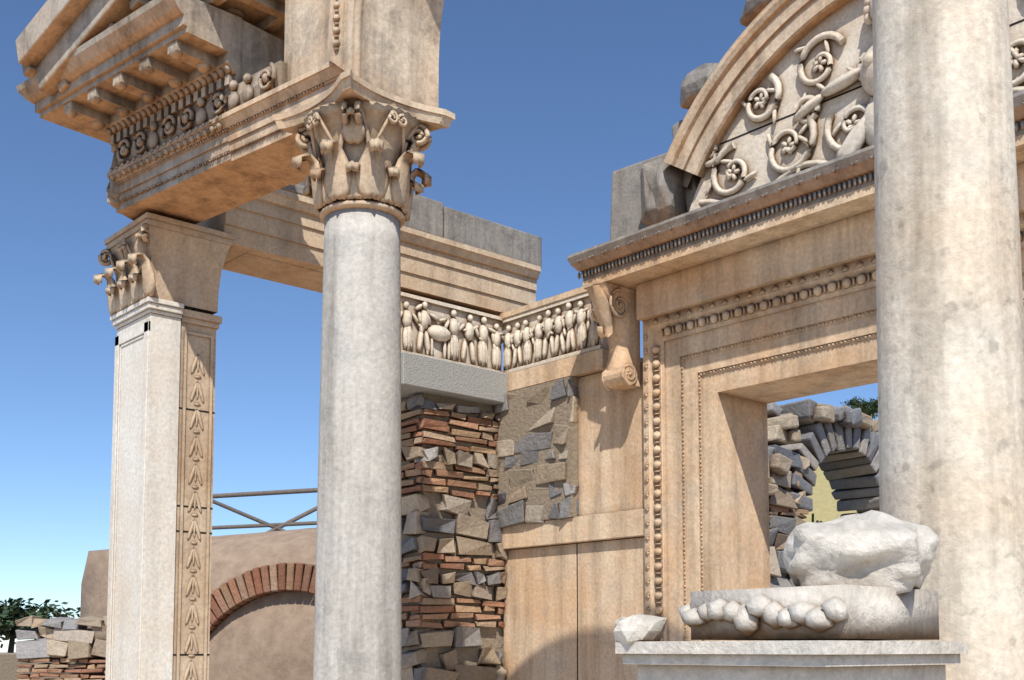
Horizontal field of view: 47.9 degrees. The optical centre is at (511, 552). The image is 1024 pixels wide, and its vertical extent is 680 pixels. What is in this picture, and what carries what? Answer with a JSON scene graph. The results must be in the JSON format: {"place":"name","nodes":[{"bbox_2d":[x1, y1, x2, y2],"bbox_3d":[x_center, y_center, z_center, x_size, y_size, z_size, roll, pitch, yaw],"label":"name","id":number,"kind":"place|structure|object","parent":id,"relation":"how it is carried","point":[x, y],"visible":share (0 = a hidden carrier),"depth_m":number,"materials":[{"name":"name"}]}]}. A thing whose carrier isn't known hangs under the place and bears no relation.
{"place":"outdoors","nodes":[
{"label":"outdoors","id":0,"kind":"place"},
{"bbox_2d":[94,223,154,315],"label":"corner pillar capital leaves","id":1,"kind":"object","parent":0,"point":[135,286],"visible":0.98,"depth_m":8.20,"materials":[{"name":"stone"}]},
{"bbox_2d":[0,0,877,651],"label":"sky","id":2,"kind":"structure","parent":0,"point":[548,99],"materials":[{"name":"blue"}]},
{"bbox_2d":[803,465,879,521],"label":"hill terrain","id":3,"kind":"structure","parent":0,"point":[824,504],"depth_m":75.28,"materials":[{"name":"yellow plant"}]},
{"bbox_2d":[840,396,877,418],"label":"tree","id":4,"kind":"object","parent":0,"point":[868,408],"depth_m":100.63,"materials":[{"name":"green plant"}]},
{"bbox_2d":[698,0,1023,205],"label":"scroll relief carving","id":5,"kind":"object","parent":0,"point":[860,132],"visible":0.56,"depth_m":7.70,"materials":[{"name":"stone"}]},
{"bbox_3d":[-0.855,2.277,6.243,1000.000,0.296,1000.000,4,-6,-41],"label":"terrain","id":6,"kind":"structure","parent":0,"visible":0},
{"bbox_2d":[0,653,74,679],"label":"ruin","id":7,"kind":"object","parent":6,"relation":"on","point":[9,662],"depth_m":19.59,"materials":[{"name":"beige stone"}]},
{"bbox_2d":[0,597,80,652],"bbox_3d":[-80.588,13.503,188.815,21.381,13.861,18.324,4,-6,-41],"label":"bush","id":8,"kind":"object","parent":6,"relation":"on","point":[12,612],"depth_m":187.56,"materials":[{"name":"green plant"}]},
{"bbox_2d":[15,616,106,679],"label":"stone wall","id":9,"kind":"structure","parent":6,"relation":"on","point":[60,643],"depth_m":15.10,"materials":[{"name":"stone"}]},
{"bbox_2d":[73,528,316,679],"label":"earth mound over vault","id":10,"kind":"object","parent":6,"relation":"on","point":[269,637],"visible":0.16,"depth_m":14.26,"materials":[{"name":"beige paint"}]},
{"bbox_2d":[210,562,315,634],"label":"brick arch","id":11,"kind":"structure","parent":10,"relation":"attached to","point":[232,595],"depth_m":14.12,"materials":[{"name":"red brick"},{"name":"mortar"}]},
{"bbox_2d":[212,488,317,531],"bbox_3d":[-2.080,-0.288,15.417,5.070,1.230,0.070,-2,-5,22],"label":"metal railing","id":12,"kind":"object","parent":10,"relation":"on","point":[279,526],"visible":0.1,"depth_m":15.95,"materials":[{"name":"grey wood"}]},
{"bbox_3d":[2.422,2.403,7.470,11.860,0.360,11.100,4,-6,-41],"label":"temple column platform","id":13,"kind":"object","parent":6,"relation":"on","visible":0},
{"bbox_2d":[105,296,183,679],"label":"pillar","id":14,"kind":"structure","parent":13,"relation":"on","point":[141,577],"depth_m":8.10,"materials":[{"name":"white stone"}]},
{"bbox_2d":[104,212,234,314],"bbox_3d":[-2.537,-2.042,8.499,0.674,0.580,0.744,4,-6,-41],"label":"pilaster capital","id":15,"kind":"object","parent":14,"relation":"on","point":[187,260],"depth_m":8.27,"materials":[{"name":"stone"}]},
{"bbox_2d":[106,114,289,223],"bbox_3d":[-2.154,-2.563,7.922,1.426,0.320,0.663,-4,-6,40],"label":"architrave","id":16,"kind":"object","parent":15,"relation":"on","point":[216,187],"visible":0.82,"depth_m":7.75,"materials":[{"name":"stone"}]},
{"bbox_2d":[172,309,221,679],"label":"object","id":17,"kind":"structure","parent":13,"relation":"on","point":[192,596],"depth_m":8.23,"materials":[{"name":"stone"}]},
{"bbox_2d":[173,407,214,655],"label":"pilaster joints","id":18,"kind":"object","parent":17,"relation":"attached to","point":[195,531],"visible":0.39,"depth_m":8.22,"materials":[{"name":"black"}]},
{"bbox_2d":[313,208,401,679],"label":"column","id":19,"kind":"structure","parent":13,"relation":"on","point":[357,626],"depth_m":6.29,"materials":[{"name":"grey stone"}]},
{"bbox_2d":[272,69,454,227],"bbox_3d":[-0.855,-2.216,6.617,0.784,0.654,0.784,4,-6,-41],"label":"column capital","id":20,"kind":"object","parent":19,"relation":"on","point":[362,141],"visible":0.94,"depth_m":6.39,"materials":[{"name":"stone"}]},
{"bbox_2d":[222,61,343,185],"bbox_3d":[-1.083,-2.627,7.024,1.370,0.280,0.656,-4,-6,40],"label":"architrave","id":21,"kind":"object","parent":20,"relation":"on","point":[272,155],"visible":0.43,"depth_m":7.07,"materials":[{"name":"stone"}]},
{"bbox_2d":[116,60,286,164],"bbox_3d":[-1.922,-2.825,7.721,1.774,0.230,0.607,-4,-6,40],"label":"frieze","id":22,"kind":"object","parent":21,"relation":"on","point":[271,76],"visible":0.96,"depth_m":7.41,"materials":[{"name":"stone"}]},
{"bbox_2d":[16,0,283,152],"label":"cornice","id":23,"kind":"structure","parent":22,"relation":"on","point":[132,75],"depth_m":7.42,"materials":[{"name":"stone"}]},
{"bbox_2d":[16,0,151,95],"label":"raking cornice block","id":24,"kind":"structure","parent":23,"relation":"on","point":[53,36],"depth_m":7.65,"materials":[{"name":"stone"}]},
{"bbox_2d":[110,0,284,200],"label":"stone block","id":25,"kind":"structure","parent":23,"relation":"on","point":[267,16],"depth_m":7.38,"materials":[{"name":"stone"}]},
{"bbox_2d":[109,83,323,202],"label":"bead molding","id":26,"kind":"structure","parent":21,"relation":"attached to","point":[186,142],"depth_m":7.52,"materials":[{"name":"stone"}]},
{"bbox_2d":[284,0,330,81],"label":"stone block","id":27,"kind":"structure","parent":21,"relation":"on","point":[306,36],"depth_m":6.90,"materials":[{"name":"stone"}]},
{"bbox_2d":[328,0,443,107],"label":"stone block","id":28,"kind":"structure","parent":20,"relation":"on","point":[391,46],"depth_m":6.51,"materials":[{"name":"stone"}]},
{"bbox_2d":[333,2,339,50],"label":"bead molding","id":29,"kind":"structure","parent":28,"relation":"attached to","point":[336,30],"depth_m":6.51,"materials":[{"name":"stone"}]},
{"bbox_2d":[401,393,503,667],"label":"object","id":30,"kind":"object","parent":13,"relation":"on","point":[493,637],"visible":0.22,"depth_m":9.80,"materials":[{"name":"stone"}]},
{"bbox_2d":[401,394,507,679],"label":"rubble masonry pier","id":31,"kind":"structure","parent":30,"relation":"attached to","point":[422,585],"depth_m":9.69,"materials":[{"name":"brown stone"}]},
{"bbox_2d":[401,352,507,405],"bbox_3d":[-0.752,-1.434,10.089,1.210,0.270,0.980,4,-6,-41],"label":"anta concrete ledge","id":32,"kind":"object","parent":31,"relation":"on","point":[420,374],"visible":0.38,"depth_m":9.67,"materials":[{"name":"grey concrete"}]},
{"bbox_2d":[401,292,504,371],"bbox_3d":[-0.686,-1.834,10.042,1.319,0.520,0.686,4,-6,-41],"label":"relief frieze","id":33,"kind":"object","parent":32,"relation":"on","point":[431,328],"visible":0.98,"depth_m":9.78,"materials":[{"name":"stone"}]},
{"bbox_2d":[499,286,644,679],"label":"stone wall","id":34,"kind":"structure","parent":13,"relation":"on","point":[605,529],"depth_m":9.33,"materials":[{"name":"beige stone"}]},
{"bbox_2d":[195,189,540,330],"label":"entablature beam","id":35,"kind":"structure","parent":34,"relation":"on","point":[279,235],"depth_m":9.46,"materials":[{"name":"stone"}]},
{"bbox_2d":[281,181,541,267],"bbox_3d":[-1.089,-2.813,9.730,3.100,0.320,0.700,4,-6,-41],"label":"stone block","id":36,"kind":"object","parent":35,"relation":"on","point":[432,216],"visible":0.23,"depth_m":9.96,"materials":[{"name":"stone"}]},
{"bbox_2d":[493,378,579,528],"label":"wall stones","id":37,"kind":"object","parent":34,"relation":"attached to","point":[528,447],"visible":0.73,"depth_m":9.71,"materials":[{"name":"stone"}]},
{"bbox_2d":[497,376,578,522],"bbox_3d":[0.394,-0.828,9.951,0.570,1.160,0.930,4,-6,-41],"label":"mortar","id":38,"kind":"object","parent":34,"relation":"on","point":[520,417],"visible":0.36,"depth_m":9.69,"materials":[{"name":"grey concrete"}]},
{"bbox_2d":[501,292,608,372],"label":"relief frieze","id":39,"kind":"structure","parent":34,"relation":"on","point":[562,329],"depth_m":9.72,"materials":[{"name":"stone"}]},
{"bbox_2d":[576,543,577,679],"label":"wall panel joint","id":40,"kind":"object","parent":34,"relation":"attached to","point":[577,610],"visible":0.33,"depth_m":9.37,"materials":[{"name":"black"}]},
{"bbox_2d":[771,451,802,640],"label":"mortar gaps","id":41,"kind":"object","parent":13,"relation":"on","point":[787,490],"depth_m":12.97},
{"bbox_2d":[768,445,809,587],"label":"rubble stone wall","id":42,"kind":"structure","parent":41,"relation":"attached to","point":[782,502],"depth_m":12.80,"materials":[{"name":"grey stone"}]},
{"bbox_2d":[767,399,879,516],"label":"stone arch","id":43,"kind":"structure","parent":41,"relation":"on","point":[839,445],"depth_m":13.57,"materials":[{"name":"stone"}]},
{"bbox_2d":[614,614,967,679],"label":"statue pedestal","id":44,"kind":"object","parent":13,"relation":"on","point":[644,648],"visible":1,"depth_m":3.09,"materials":[{"name":"stone"}]},
{"bbox_2d":[677,584,938,640],"bbox_3d":[0.845,0.181,3.317,0.535,0.140,0.566,4,-6,-41],"label":"carved stone fragment","id":45,"kind":"object","parent":44,"relation":"on","point":[840,612],"depth_m":3.12,"materials":[{"name":"white stone"}]},
{"bbox_2d":[782,510,938,594],"bbox_3d":[0.989,0.008,3.291,0.378,0.265,0.419,4,-6,-41],"label":"boulder","id":46,"kind":"object","parent":45,"relation":"on","point":[875,548],"visible":0.86,"depth_m":3.18,"materials":[{"name":"white stone"}]},
{"bbox_2d":[636,163,1023,640],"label":"door frame","id":47,"kind":"object","parent":13,"relation":"on","point":[732,408],"visible":0.51,"depth_m":8.35,"materials":[{"name":"stone"}]},
{"bbox_2d":[567,90,1023,290],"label":"cornice","id":48,"kind":"structure","parent":47,"relation":"on","point":[847,171],"depth_m":7.73,"materials":[{"name":"beige stone"}]},
{"bbox_2d":[587,282,640,390],"bbox_3d":[0.770,-1.656,8.886,0.426,0.767,0.248,4,-6,-41],"label":"console door","id":49,"kind":"structure","parent":48,"relation":"attached to","point":[613,307],"depth_m":8.86,"materials":[{"name":"stone"}]},
{"bbox_2d":[610,0,771,239],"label":"broken stone blocks","id":50,"kind":"structure","parent":48,"relation":"on","point":[648,192],"depth_m":8.69,"materials":[{"name":"stone"}]},
{"bbox_2d":[682,170,692,187],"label":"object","id":51,"kind":"object","parent":50,"relation":"attached to","point":[687,176],"visible":0.03,"depth_m":8.65,"materials":[{"name":"stone"}]},
{"bbox_2d":[576,102,1023,278],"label":"dentil molding","id":52,"kind":"structure","parent":48,"relation":"attached to","point":[764,195],"depth_m":7.78,"materials":[{"name":"beige stone"}]},
{"bbox_2d":[689,0,1023,211],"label":"tympanum panel","id":53,"kind":"object","parent":48,"relation":"on","point":[847,22],"visible":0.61,"depth_m":7.82,"materials":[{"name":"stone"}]},
{"bbox_2d":[664,0,851,177],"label":"arch molding","id":54,"kind":"structure","parent":53,"relation":"attached to","point":[772,35],"depth_m":8.13,"materials":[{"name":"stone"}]},
{"bbox_2d":[719,19,1023,144],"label":"relief panel joint","id":55,"kind":"object","parent":53,"relation":"attached to","point":[1017,22],"visible":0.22,"depth_m":7.90,"materials":[{"name":"black"}]},
{"bbox_2d":[643,231,1023,640],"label":"bead molding","id":56,"kind":"structure","parent":47,"relation":"attached to","point":[764,305],"depth_m":8.42,"materials":[{"name":"beige stone"}]},
{"bbox_2d":[872,0,1023,679],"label":"column","id":57,"kind":"structure","parent":13,"relation":"on","point":[950,328],"depth_m":3.68,"materials":[{"name":"beige stone"}]}
]}

